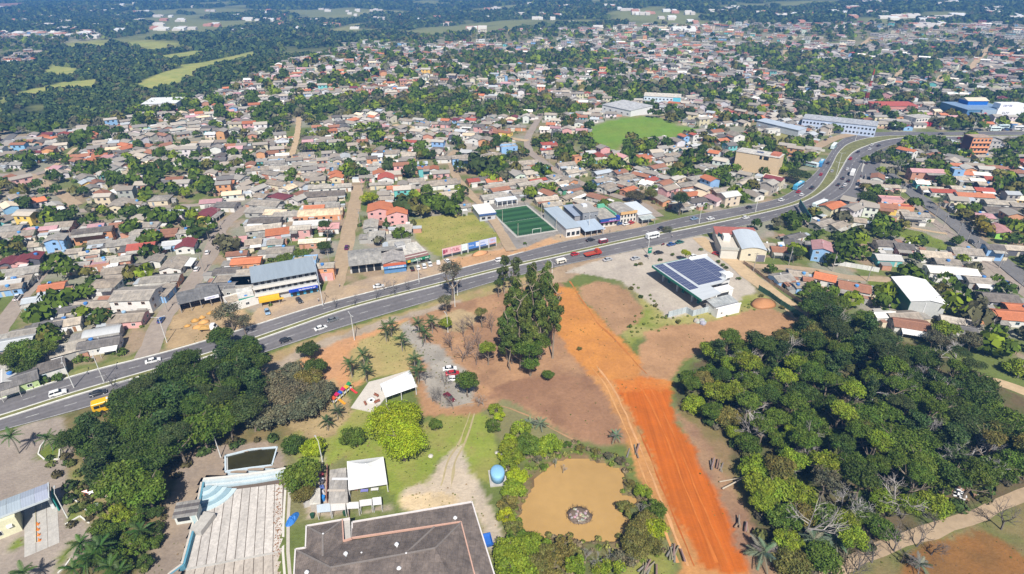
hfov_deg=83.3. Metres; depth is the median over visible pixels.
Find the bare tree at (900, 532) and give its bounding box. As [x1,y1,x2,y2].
[880,518,912,551]
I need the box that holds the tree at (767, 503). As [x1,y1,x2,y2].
[748,490,774,511]
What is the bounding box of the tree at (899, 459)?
[886,450,914,485]
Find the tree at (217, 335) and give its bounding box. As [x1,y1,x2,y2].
[205,327,235,345]
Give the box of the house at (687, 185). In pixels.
[676,181,699,190]
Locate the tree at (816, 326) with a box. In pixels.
[801,321,837,345]
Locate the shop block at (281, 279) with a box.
[249,255,319,305]
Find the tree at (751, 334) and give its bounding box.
[742,329,765,354]
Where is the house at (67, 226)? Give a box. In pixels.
[44,220,78,232]
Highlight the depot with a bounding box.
[175,283,221,312]
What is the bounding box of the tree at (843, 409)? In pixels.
[827,400,859,429]
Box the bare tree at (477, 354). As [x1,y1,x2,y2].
[466,344,485,364]
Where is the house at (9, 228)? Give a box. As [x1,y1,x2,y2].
[0,224,26,232]
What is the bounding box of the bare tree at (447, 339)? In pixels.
[442,328,454,350]
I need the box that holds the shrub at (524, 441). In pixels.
[516,431,540,454]
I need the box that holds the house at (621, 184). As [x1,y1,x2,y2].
[615,180,635,188]
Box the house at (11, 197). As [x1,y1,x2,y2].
[6,192,24,200]
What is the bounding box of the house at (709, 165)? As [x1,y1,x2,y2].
[698,163,718,168]
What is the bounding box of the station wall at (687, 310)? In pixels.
[668,306,708,316]
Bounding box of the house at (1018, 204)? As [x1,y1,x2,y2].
[1009,202,1023,208]
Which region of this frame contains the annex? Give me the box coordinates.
[712,284,733,297]
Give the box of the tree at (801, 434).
[788,426,822,452]
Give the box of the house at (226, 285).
[195,281,237,295]
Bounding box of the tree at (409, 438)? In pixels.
[377,421,429,461]
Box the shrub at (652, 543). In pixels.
[633,528,663,555]
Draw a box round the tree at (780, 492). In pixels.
[762,474,794,503]
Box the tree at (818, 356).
[811,349,830,363]
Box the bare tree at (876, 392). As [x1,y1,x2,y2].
[856,379,890,400]
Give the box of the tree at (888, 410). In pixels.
[872,401,903,421]
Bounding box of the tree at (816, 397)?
[807,391,824,407]
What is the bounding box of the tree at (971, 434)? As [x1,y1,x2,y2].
[940,422,976,455]
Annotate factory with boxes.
[141,97,183,111]
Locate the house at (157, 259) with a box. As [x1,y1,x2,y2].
[143,253,165,267]
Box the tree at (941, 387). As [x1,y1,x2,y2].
[928,379,962,411]
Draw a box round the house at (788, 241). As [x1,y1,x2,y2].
[777,238,804,246]
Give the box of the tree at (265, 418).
[245,401,278,429]
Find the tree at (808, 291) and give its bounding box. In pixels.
[801,287,824,298]
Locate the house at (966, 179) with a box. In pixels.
[954,176,974,184]
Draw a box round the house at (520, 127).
[507,125,526,130]
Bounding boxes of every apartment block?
[734,147,784,174]
[959,134,993,156]
[987,138,1002,153]
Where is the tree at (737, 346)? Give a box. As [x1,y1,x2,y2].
[728,339,754,352]
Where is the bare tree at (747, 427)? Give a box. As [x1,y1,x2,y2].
[734,410,766,435]
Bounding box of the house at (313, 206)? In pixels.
[299,204,324,209]
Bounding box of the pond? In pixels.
[518,459,636,541]
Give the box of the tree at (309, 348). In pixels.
[295,340,320,358]
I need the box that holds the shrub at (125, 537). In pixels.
[119,529,138,545]
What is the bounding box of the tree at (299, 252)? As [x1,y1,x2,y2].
[293,248,309,257]
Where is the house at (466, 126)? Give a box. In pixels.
[459,124,472,129]
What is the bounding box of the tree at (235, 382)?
[212,375,240,392]
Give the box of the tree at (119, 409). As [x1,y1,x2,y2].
[103,391,166,423]
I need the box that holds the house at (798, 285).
[790,281,806,293]
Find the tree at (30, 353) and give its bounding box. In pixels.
[15,344,48,364]
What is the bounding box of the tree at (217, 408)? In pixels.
[179,388,245,444]
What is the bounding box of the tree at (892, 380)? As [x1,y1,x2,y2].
[882,375,913,403]
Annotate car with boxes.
[48,388,66,397]
[89,389,106,397]
[145,357,160,364]
[156,317,164,322]
[264,308,270,314]
[279,337,291,343]
[295,297,302,303]
[314,325,326,331]
[326,316,338,322]
[373,283,383,288]
[443,365,456,371]
[443,392,454,401]
[445,370,458,376]
[448,375,455,381]
[602,257,612,261]
[630,256,640,260]
[653,250,663,254]
[967,239,975,243]
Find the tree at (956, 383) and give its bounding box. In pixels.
[941,378,963,397]
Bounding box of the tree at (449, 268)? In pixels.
[437,260,461,300]
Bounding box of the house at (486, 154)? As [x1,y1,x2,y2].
[481,151,491,156]
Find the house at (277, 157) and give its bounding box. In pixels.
[268,155,287,159]
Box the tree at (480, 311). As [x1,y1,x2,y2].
[474,307,487,326]
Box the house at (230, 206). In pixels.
[208,201,241,211]
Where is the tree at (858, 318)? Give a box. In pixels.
[854,315,879,327]
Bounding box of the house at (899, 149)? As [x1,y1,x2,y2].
[889,146,910,154]
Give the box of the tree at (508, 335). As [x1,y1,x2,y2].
[498,324,520,369]
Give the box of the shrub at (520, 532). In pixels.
[506,527,525,540]
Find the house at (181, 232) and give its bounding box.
[174,227,194,237]
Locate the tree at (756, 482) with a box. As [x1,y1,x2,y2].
[742,472,775,495]
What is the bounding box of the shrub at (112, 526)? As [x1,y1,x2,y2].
[102,521,125,538]
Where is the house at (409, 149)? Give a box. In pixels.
[402,146,418,151]
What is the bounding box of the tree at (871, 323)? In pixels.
[857,314,878,340]
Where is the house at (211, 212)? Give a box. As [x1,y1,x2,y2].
[194,207,224,221]
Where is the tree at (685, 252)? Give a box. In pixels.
[681,249,691,257]
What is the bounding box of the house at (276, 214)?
[271,212,287,221]
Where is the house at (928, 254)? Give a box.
[915,249,962,263]
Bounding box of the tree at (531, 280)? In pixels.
[525,275,541,321]
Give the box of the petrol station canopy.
[652,254,732,301]
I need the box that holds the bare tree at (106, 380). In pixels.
[95,369,120,386]
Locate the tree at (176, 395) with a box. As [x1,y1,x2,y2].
[160,380,198,422]
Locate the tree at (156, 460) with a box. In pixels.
[131,448,170,472]
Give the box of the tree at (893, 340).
[887,336,900,344]
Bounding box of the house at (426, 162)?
[417,161,427,165]
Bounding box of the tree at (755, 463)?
[737,452,770,476]
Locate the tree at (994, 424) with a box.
[982,420,1015,450]
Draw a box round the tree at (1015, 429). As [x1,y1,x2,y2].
[978,416,1023,454]
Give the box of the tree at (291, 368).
[277,360,304,379]
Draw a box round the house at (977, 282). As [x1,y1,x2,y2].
[960,275,994,289]
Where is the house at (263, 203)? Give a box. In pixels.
[245,199,284,207]
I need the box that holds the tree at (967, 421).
[954,415,997,438]
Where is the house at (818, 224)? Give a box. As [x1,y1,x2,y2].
[808,218,835,229]
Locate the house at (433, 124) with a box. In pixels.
[425,121,438,127]
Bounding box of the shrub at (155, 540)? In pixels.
[145,533,164,549]
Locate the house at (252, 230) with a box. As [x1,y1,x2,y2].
[245,222,281,236]
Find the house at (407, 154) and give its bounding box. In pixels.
[401,152,416,157]
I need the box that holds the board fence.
[758,285,806,316]
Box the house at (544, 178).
[528,177,550,180]
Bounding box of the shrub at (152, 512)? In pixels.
[146,505,164,517]
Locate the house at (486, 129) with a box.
[480,126,492,134]
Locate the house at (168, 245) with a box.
[156,239,182,252]
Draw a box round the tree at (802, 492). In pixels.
[781,476,818,505]
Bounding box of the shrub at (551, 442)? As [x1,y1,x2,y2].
[535,433,562,452]
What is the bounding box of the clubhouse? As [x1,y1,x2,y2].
[472,203,495,220]
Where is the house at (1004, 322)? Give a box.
[980,309,1011,330]
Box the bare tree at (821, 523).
[786,494,851,538]
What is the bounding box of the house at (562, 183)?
[555,180,568,186]
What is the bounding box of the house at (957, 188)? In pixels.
[947,185,974,192]
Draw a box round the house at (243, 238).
[225,235,247,249]
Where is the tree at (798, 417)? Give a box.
[788,409,821,431]
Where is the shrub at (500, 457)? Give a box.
[496,450,512,461]
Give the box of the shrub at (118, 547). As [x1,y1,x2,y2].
[103,544,127,560]
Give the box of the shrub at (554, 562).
[542,556,565,573]
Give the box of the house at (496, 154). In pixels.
[490,152,502,155]
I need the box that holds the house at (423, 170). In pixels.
[417,166,429,177]
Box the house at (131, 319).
[96,309,150,328]
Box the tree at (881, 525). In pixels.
[867,513,901,540]
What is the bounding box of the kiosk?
[172,499,201,524]
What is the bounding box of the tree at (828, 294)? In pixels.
[808,291,835,301]
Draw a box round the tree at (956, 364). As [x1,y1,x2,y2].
[946,357,971,380]
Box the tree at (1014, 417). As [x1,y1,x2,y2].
[994,411,1023,427]
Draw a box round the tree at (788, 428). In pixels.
[784,424,795,446]
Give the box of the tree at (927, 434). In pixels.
[909,428,942,448]
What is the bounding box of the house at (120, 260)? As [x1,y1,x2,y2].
[106,254,133,267]
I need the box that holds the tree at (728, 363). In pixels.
[720,355,741,371]
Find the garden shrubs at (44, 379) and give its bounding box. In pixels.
[0,111,1023,387]
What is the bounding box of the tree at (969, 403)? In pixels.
[954,397,976,414]
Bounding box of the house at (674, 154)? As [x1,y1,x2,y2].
[664,151,679,157]
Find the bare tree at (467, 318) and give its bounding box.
[464,314,473,332]
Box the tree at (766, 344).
[751,337,775,363]
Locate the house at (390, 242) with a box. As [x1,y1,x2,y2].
[382,238,410,246]
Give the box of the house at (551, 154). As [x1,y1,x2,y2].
[544,150,559,158]
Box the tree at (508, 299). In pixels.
[501,289,516,319]
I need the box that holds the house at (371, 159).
[360,155,377,166]
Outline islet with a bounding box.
[566,504,593,524]
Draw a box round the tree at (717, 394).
[701,380,727,402]
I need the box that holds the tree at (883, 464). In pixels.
[865,447,891,490]
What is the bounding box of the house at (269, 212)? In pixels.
[258,209,290,216]
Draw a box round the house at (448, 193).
[438,190,456,197]
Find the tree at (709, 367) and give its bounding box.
[699,363,714,379]
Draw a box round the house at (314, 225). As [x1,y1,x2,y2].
[292,219,327,230]
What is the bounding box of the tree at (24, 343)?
[3,338,42,352]
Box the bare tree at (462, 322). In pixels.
[456,318,466,336]
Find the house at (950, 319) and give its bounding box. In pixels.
[937,314,981,329]
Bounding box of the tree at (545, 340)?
[536,332,550,365]
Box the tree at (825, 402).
[814,393,839,418]
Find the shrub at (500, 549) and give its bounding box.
[492,536,528,565]
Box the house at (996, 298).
[974,291,1023,308]
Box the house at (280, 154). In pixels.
[275,152,289,157]
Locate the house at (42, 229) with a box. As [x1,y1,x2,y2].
[25,225,57,233]
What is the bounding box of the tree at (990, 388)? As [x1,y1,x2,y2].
[964,382,992,404]
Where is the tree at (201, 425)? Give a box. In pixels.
[181,411,224,451]
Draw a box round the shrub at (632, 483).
[624,479,635,487]
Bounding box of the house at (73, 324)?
[56,315,84,332]
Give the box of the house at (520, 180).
[507,178,527,182]
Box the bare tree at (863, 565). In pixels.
[853,556,872,573]
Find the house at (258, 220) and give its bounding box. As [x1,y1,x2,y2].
[243,217,283,225]
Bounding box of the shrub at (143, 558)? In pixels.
[134,553,154,568]
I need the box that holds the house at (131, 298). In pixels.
[107,285,162,312]
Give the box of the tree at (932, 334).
[921,329,944,347]
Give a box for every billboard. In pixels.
[442,245,460,256]
[461,243,467,252]
[467,241,479,252]
[479,239,488,248]
[488,237,495,245]
[798,199,811,221]
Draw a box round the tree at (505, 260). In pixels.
[496,255,509,293]
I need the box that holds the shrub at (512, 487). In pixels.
[500,476,526,498]
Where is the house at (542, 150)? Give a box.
[539,147,553,152]
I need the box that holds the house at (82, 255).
[78,249,102,260]
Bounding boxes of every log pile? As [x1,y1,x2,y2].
[626,443,639,457]
[637,559,657,573]
[666,543,685,562]
[710,457,723,471]
[734,515,748,532]
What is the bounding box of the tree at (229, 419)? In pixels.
[212,407,241,440]
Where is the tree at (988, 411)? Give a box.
[977,405,997,420]
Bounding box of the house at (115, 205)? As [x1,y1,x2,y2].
[106,197,131,212]
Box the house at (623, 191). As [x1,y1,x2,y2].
[619,186,638,196]
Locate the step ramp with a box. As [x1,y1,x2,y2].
[189,511,215,535]
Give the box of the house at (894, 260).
[870,253,904,266]
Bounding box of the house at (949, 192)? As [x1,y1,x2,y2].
[928,188,956,196]
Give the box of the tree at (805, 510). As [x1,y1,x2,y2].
[789,499,816,528]
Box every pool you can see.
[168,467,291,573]
[224,446,277,475]
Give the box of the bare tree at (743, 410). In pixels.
[736,402,767,420]
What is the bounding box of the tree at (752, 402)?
[735,388,762,418]
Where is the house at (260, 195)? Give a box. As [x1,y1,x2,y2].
[252,192,271,199]
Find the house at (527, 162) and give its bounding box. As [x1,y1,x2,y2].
[518,159,542,165]
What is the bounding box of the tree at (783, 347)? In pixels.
[772,341,792,366]
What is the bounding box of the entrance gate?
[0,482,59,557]
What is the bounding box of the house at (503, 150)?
[500,144,512,154]
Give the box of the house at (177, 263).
[158,254,196,273]
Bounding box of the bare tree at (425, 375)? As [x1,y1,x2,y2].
[417,370,431,383]
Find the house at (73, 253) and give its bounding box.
[49,247,84,260]
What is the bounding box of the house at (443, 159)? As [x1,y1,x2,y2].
[435,156,451,163]
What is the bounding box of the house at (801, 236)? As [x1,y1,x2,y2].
[783,232,810,241]
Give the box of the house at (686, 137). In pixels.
[677,133,690,144]
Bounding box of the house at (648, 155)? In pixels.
[636,153,652,156]
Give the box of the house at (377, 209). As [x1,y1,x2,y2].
[366,200,392,220]
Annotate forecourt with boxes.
[0,235,755,573]
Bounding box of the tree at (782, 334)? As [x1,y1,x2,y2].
[771,329,789,341]
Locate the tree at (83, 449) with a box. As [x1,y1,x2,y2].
[74,426,124,458]
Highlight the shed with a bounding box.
[706,294,740,317]
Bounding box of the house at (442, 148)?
[428,147,445,151]
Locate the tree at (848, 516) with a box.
[834,508,861,526]
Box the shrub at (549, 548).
[538,543,560,565]
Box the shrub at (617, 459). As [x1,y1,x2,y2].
[615,456,626,464]
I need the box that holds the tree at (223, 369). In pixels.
[214,360,239,381]
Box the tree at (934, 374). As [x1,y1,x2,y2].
[920,368,946,396]
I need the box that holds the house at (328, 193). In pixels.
[303,190,345,199]
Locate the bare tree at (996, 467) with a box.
[981,458,1010,480]
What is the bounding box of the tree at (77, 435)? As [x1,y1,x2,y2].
[54,425,90,460]
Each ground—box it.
[0,0,1023,53]
[0,44,1023,257]
[0,184,1023,573]
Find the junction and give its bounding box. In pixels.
[834,147,890,200]
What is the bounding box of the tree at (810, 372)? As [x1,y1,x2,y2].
[796,362,824,389]
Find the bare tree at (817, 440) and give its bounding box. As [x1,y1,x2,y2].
[801,420,824,454]
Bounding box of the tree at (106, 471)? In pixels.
[97,461,134,495]
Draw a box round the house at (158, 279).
[133,273,183,286]
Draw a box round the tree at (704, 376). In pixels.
[693,371,714,389]
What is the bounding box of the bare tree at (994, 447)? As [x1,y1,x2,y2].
[971,433,1008,455]
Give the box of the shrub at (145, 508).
[136,501,150,513]
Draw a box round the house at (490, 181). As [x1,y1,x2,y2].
[485,177,502,184]
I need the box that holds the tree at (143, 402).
[125,389,163,416]
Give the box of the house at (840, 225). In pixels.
[826,219,852,231]
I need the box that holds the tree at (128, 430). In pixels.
[117,409,153,442]
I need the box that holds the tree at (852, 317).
[843,312,858,329]
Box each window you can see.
[177,517,189,521]
[717,292,728,296]
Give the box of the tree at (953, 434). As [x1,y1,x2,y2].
[933,422,970,462]
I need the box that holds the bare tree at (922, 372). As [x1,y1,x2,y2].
[909,365,931,385]
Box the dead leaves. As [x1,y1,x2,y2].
[273,483,282,566]
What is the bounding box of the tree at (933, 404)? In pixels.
[921,396,957,426]
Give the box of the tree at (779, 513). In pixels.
[764,503,803,530]
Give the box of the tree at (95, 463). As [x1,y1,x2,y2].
[77,450,115,490]
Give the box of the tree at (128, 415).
[107,408,143,437]
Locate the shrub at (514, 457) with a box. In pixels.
[507,448,524,464]
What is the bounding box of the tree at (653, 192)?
[644,188,657,199]
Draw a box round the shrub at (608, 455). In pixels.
[604,451,613,458]
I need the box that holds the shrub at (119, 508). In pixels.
[101,503,126,520]
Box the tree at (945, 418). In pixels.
[930,411,959,426]
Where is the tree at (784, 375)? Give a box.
[772,366,799,402]
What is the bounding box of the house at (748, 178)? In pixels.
[738,176,756,180]
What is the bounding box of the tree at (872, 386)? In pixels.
[859,374,880,405]
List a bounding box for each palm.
[0,426,22,453]
[8,559,40,573]
[34,238,43,250]
[34,428,55,450]
[45,429,63,453]
[58,558,87,573]
[64,532,91,557]
[71,541,105,573]
[77,539,113,569]
[84,533,119,558]
[93,552,124,573]
[104,559,132,573]
[125,521,156,540]
[202,227,210,240]
[317,414,335,430]
[328,403,342,419]
[341,356,357,377]
[354,346,372,364]
[355,358,374,381]
[377,320,393,341]
[385,317,398,336]
[392,332,410,351]
[404,350,424,372]
[408,360,426,383]
[410,316,426,336]
[416,325,431,344]
[424,314,442,333]
[524,416,535,426]
[534,416,548,430]
[609,429,622,443]
[743,533,778,573]
[749,537,781,562]
[798,527,834,550]
[821,524,846,556]
[904,551,933,573]
[936,198,945,209]
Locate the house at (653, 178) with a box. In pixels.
[645,176,658,181]
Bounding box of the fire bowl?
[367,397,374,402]
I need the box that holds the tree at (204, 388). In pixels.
[188,383,212,396]
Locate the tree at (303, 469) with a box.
[276,456,322,494]
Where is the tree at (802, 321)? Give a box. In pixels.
[793,315,810,335]
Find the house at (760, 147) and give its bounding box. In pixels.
[752,144,765,149]
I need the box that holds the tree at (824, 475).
[811,463,847,495]
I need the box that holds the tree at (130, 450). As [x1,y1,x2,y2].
[111,439,151,461]
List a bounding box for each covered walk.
[317,503,331,519]
[330,503,346,517]
[346,502,359,514]
[359,499,372,513]
[372,497,382,512]
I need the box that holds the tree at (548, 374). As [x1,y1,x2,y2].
[541,370,554,380]
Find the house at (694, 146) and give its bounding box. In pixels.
[688,143,705,149]
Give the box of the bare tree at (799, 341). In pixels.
[779,333,803,357]
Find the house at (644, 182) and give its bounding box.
[638,179,655,187]
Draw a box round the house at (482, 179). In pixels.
[472,175,502,184]
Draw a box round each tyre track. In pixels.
[440,412,470,485]
[448,403,572,439]
[451,413,474,484]
[569,281,646,373]
[592,368,679,562]
[597,366,688,565]
[633,422,694,565]
[639,384,718,562]
[647,383,727,562]
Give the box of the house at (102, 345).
[76,334,123,357]
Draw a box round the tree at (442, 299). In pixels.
[437,294,452,315]
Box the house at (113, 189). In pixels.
[110,184,125,193]
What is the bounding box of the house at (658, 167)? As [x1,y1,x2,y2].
[647,163,669,171]
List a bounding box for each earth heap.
[472,250,487,256]
[750,298,775,308]
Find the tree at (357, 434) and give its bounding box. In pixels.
[338,426,367,447]
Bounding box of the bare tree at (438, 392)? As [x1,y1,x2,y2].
[433,388,442,403]
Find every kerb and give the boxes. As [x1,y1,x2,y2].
[0,136,961,418]
[0,252,520,398]
[1,135,905,414]
[37,440,59,459]
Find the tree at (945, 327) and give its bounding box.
[932,320,963,335]
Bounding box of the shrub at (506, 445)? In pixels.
[498,438,521,457]
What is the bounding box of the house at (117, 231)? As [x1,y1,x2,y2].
[115,228,120,236]
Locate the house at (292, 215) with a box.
[282,210,298,221]
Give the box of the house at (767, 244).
[763,241,775,248]
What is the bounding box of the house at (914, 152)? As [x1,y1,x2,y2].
[906,147,918,159]
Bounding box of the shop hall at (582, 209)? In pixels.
[573,202,598,219]
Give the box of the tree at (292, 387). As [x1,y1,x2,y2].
[266,378,309,407]
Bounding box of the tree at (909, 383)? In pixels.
[892,375,921,393]
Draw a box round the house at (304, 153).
[292,152,313,157]
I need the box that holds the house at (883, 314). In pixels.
[870,310,895,321]
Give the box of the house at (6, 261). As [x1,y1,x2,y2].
[0,255,17,267]
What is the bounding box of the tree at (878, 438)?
[859,429,894,463]
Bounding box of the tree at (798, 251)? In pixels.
[787,246,805,262]
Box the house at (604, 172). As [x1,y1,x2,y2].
[591,169,611,176]
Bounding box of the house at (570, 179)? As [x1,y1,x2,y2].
[560,176,577,184]
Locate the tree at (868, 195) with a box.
[856,191,878,201]
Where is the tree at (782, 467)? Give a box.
[764,453,799,480]
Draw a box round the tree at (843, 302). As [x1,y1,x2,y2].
[831,295,856,313]
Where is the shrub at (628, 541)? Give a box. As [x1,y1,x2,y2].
[620,532,651,560]
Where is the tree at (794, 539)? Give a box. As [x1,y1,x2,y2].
[771,528,805,551]
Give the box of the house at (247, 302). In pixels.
[223,288,258,310]
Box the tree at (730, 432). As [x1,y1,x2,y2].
[725,425,746,439]
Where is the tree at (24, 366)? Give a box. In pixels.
[5,355,37,372]
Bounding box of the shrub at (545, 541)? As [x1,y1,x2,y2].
[534,537,551,553]
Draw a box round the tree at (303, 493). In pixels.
[289,483,315,502]
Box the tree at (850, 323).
[818,312,853,327]
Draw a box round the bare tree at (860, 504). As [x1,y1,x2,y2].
[848,493,875,517]
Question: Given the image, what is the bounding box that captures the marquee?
[347,457,387,497]
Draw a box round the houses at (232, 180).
[0,0,1023,360]
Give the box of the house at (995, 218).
[965,211,1001,223]
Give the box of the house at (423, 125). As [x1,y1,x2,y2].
[412,122,430,128]
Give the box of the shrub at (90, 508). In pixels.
[84,501,104,515]
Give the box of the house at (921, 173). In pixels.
[904,168,946,180]
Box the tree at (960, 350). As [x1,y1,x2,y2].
[948,345,973,379]
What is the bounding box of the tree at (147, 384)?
[132,373,157,393]
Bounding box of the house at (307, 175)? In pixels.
[300,171,323,179]
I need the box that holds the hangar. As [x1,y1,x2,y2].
[887,276,947,318]
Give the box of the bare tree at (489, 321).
[481,312,494,332]
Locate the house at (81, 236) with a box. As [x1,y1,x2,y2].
[70,225,116,247]
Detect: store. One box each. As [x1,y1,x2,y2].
[236,286,253,300]
[712,226,754,241]
[756,118,806,135]
[878,118,909,121]
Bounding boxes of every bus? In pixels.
[90,396,108,412]
[793,180,804,189]
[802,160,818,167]
[812,199,827,206]
[818,159,824,166]
[830,142,837,148]
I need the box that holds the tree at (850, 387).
[834,379,866,404]
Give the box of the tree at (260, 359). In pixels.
[246,352,271,372]
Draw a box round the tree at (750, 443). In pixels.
[734,431,762,453]
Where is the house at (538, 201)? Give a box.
[534,195,560,205]
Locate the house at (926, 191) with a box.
[916,186,943,194]
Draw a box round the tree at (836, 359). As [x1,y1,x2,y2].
[823,349,853,377]
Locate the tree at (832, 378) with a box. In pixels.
[813,371,842,397]
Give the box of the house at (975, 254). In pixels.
[946,246,994,262]
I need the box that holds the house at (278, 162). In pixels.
[263,159,285,165]
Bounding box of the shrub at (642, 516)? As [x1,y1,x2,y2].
[635,509,658,528]
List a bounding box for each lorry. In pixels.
[850,168,855,175]
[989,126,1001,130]
[997,124,1009,127]
[1012,125,1023,129]
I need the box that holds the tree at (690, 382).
[679,374,702,391]
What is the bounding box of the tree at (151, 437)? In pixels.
[135,420,193,461]
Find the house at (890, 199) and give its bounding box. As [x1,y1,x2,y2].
[876,195,904,203]
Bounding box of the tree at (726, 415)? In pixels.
[715,405,742,428]
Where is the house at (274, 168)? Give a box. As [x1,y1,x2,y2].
[269,165,288,170]
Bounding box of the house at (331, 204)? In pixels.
[314,202,339,207]
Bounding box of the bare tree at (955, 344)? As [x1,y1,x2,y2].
[947,338,963,357]
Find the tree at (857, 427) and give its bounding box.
[845,419,872,447]
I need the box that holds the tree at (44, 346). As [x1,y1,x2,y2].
[33,340,58,359]
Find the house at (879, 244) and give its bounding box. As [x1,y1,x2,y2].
[871,239,897,250]
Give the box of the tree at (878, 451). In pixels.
[866,443,901,457]
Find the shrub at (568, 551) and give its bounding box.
[553,536,576,561]
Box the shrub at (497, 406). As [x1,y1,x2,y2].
[488,403,502,414]
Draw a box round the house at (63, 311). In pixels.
[52,304,80,317]
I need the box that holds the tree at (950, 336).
[927,334,961,351]
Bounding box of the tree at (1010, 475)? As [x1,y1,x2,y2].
[978,453,1020,483]
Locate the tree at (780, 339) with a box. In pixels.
[758,335,789,355]
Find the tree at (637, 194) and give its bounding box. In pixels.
[625,190,645,199]
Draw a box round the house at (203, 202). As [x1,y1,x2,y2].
[198,198,223,208]
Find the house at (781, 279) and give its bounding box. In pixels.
[767,272,801,289]
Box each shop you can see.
[595,203,619,226]
[608,202,637,222]
[625,201,654,223]
[903,114,932,125]
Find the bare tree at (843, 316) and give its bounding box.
[833,305,850,336]
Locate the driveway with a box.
[398,319,505,554]
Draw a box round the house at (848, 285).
[837,279,875,298]
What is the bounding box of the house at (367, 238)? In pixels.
[358,230,385,243]
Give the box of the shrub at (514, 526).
[503,520,523,535]
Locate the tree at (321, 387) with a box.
[302,379,335,401]
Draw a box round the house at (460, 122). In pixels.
[456,121,472,124]
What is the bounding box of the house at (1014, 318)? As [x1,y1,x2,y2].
[989,308,1023,327]
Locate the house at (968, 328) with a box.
[951,323,983,336]
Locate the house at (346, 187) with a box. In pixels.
[302,183,351,191]
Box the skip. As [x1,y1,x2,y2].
[483,532,492,546]
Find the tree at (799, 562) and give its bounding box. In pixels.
[771,546,814,573]
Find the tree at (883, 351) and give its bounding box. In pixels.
[875,341,910,374]
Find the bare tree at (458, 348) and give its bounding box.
[451,341,474,361]
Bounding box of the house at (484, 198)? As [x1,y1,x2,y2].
[479,192,514,203]
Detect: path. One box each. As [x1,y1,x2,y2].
[262,299,460,374]
[817,487,1023,573]
[904,226,947,234]
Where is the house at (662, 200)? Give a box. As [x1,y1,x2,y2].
[651,194,672,206]
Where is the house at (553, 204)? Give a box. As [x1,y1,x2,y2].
[541,201,562,208]
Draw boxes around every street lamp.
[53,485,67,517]
[61,356,74,387]
[151,315,167,342]
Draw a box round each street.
[0,124,86,142]
[0,170,45,175]
[0,221,90,333]
[32,174,81,205]
[54,148,76,164]
[79,200,240,211]
[134,205,245,358]
[175,136,293,142]
[289,116,301,157]
[324,185,363,295]
[392,124,527,140]
[448,150,516,250]
[524,110,662,216]
[693,237,815,320]
[737,258,890,281]
[814,134,854,147]
[857,37,873,48]
[874,166,1023,285]
[893,56,917,77]
[914,204,1023,296]
[936,39,995,82]
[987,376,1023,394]
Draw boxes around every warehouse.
[602,100,652,116]
[714,233,739,258]
[732,229,766,261]
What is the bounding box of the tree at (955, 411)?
[936,395,986,421]
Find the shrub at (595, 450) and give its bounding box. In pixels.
[591,447,599,454]
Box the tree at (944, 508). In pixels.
[914,489,956,521]
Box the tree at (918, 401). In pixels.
[903,394,928,417]
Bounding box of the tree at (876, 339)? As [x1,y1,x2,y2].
[865,333,890,359]
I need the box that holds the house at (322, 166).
[313,163,326,170]
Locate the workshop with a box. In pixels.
[348,246,405,273]
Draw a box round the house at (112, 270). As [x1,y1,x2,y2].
[100,265,127,274]
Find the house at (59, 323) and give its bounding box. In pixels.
[24,316,66,329]
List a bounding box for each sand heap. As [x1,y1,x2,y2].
[190,318,200,322]
[198,319,209,324]
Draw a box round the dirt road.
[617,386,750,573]
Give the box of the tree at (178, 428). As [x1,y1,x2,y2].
[157,421,192,463]
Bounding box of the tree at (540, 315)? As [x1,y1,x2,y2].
[532,298,550,359]
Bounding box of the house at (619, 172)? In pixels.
[612,169,629,176]
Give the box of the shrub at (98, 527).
[85,517,109,535]
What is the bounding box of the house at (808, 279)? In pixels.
[802,276,814,282]
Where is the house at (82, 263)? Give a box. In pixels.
[62,260,91,275]
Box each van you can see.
[555,257,566,263]
[598,238,607,243]
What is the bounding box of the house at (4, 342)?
[0,333,36,351]
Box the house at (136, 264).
[117,262,152,275]
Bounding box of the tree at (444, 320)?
[438,317,451,328]
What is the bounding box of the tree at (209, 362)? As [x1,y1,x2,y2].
[198,355,220,382]
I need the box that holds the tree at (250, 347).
[228,340,262,361]
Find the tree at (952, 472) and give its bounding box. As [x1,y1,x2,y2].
[936,459,976,494]
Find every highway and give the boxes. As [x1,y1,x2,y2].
[0,132,1023,413]
[0,136,1017,430]
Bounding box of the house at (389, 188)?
[386,185,399,191]
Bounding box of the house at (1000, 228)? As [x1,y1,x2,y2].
[983,222,1011,238]
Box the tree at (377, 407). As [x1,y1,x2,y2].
[368,402,390,418]
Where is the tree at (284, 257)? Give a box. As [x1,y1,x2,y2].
[274,252,293,261]
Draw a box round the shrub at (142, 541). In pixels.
[121,534,150,555]
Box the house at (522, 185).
[516,179,543,189]
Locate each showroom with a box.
[544,206,580,237]
[563,204,579,220]
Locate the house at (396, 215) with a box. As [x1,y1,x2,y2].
[386,206,407,224]
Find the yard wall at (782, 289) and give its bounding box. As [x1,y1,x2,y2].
[743,260,802,303]
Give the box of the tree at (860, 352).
[849,333,871,366]
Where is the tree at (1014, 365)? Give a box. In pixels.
[1000,357,1023,376]
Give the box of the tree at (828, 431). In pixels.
[816,423,841,450]
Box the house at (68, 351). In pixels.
[49,338,85,361]
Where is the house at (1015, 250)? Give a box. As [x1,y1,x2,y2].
[991,243,1023,255]
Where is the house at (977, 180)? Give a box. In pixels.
[969,178,988,182]
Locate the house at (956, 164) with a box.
[950,163,961,166]
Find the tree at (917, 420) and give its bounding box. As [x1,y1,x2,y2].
[900,409,932,432]
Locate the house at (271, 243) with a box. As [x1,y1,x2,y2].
[260,239,283,249]
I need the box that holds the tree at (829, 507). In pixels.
[798,501,838,532]
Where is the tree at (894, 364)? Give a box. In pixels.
[876,352,910,390]
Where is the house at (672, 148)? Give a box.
[668,145,681,151]
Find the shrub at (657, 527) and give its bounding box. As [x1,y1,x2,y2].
[641,515,669,539]

